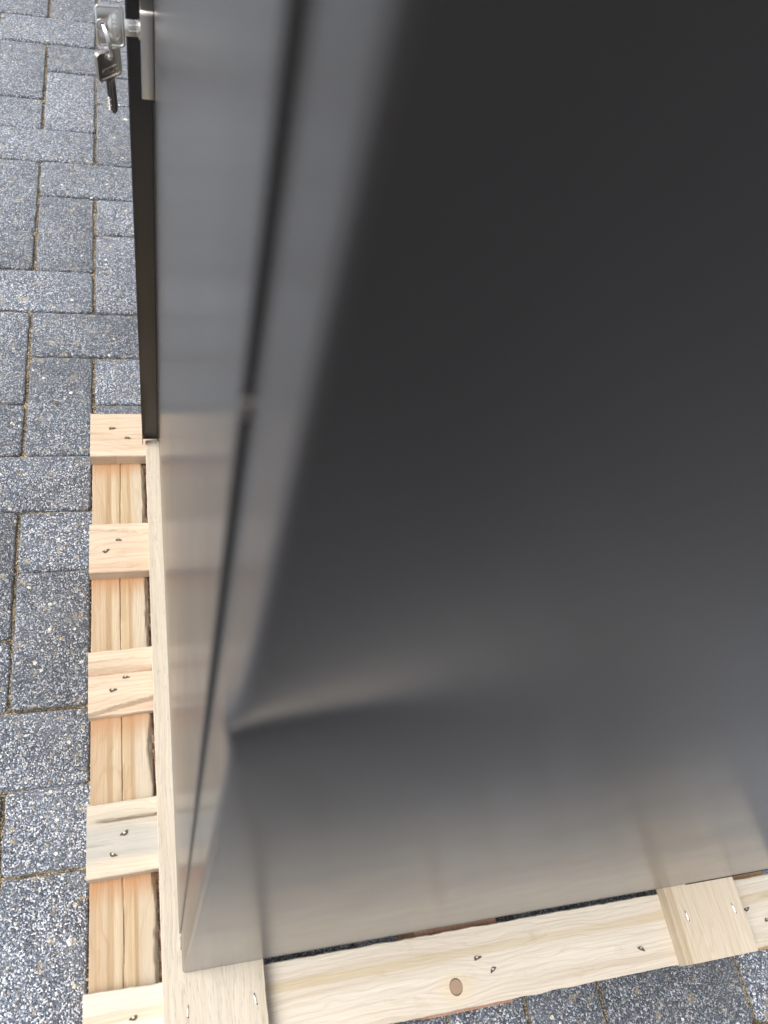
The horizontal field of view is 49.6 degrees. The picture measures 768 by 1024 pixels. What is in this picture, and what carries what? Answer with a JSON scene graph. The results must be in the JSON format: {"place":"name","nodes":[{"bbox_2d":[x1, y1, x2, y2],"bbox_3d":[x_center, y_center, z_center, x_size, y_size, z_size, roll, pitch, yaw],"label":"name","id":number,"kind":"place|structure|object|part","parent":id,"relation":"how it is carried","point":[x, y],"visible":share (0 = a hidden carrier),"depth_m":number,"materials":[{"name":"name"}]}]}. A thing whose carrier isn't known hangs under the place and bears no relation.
{"place":"outdoors","nodes":[
{"label":"outdoors","id":0,"kind":"place"},
{"bbox_2d":[0,0,767,1023],"bbox_3d":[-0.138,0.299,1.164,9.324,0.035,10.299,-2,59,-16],"label":"pavement","id":1,"kind":"structure","parent":0,"point":[44,758],"depth_m":1.25,"materials":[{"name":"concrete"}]},
{"bbox_2d":[0,77,765,1023],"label":"loose grit","id":2,"kind":"object","parent":1,"relation":"on","point":[72,573],"visible":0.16,"depth_m":1.15,"materials":[{"name":"grey"}]},
{"bbox_2d":[82,414,767,1023],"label":"pallet","id":3,"kind":"object","parent":1,"relation":"on","point":[138,974],"visible":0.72,"depth_m":0.96,"materials":[{"name":"beige wood"}]},
{"bbox_2d":[125,0,767,972],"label":"metal cabinet","id":4,"kind":"object","parent":3,"relation":"on","point":[453,338],"visible":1,"depth_m":0.14,"materials":[{"name":"black metal"}]},
{"bbox_2d":[94,4,138,47],"bbox_3d":[-0.217,-0.396,0.679,0.036,0.030,0.012,-5,60,-18],"label":"key","id":5,"kind":"object","parent":4,"relation":"attached to","point":[119,27],"visible":1,"depth_m":0.68,"materials":[{"name":"silver metal"}]},
{"bbox_2d":[99,21,112,58],"bbox_3d":[-0.229,-0.388,0.684,0.011,0.027,0.024,-2,59,-16],"label":"key ring","id":6,"kind":"object","parent":5,"relation":"attached to","point":[103,27],"visible":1,"depth_m":0.68,"materials":[{"name":"silver metal"}]},
{"bbox_2d":[94,47,121,113],"bbox_3d":[-0.235,-0.368,0.712,0.004,0.059,0.025,42,58,13],"label":"key","id":7,"kind":"object","parent":6,"relation":"hanging from","point":[108,70],"visible":1,"depth_m":0.70,"materials":[{"name":"grey metal"}]},
{"bbox_3d":[-0.140,-0.122,0.577,0.020,1.112,0.639,-2,59,-16],"label":"door","id":8,"kind":"part","parent":4,"relation":"part of","materials":[{"name":"grey metal"}]}
]}

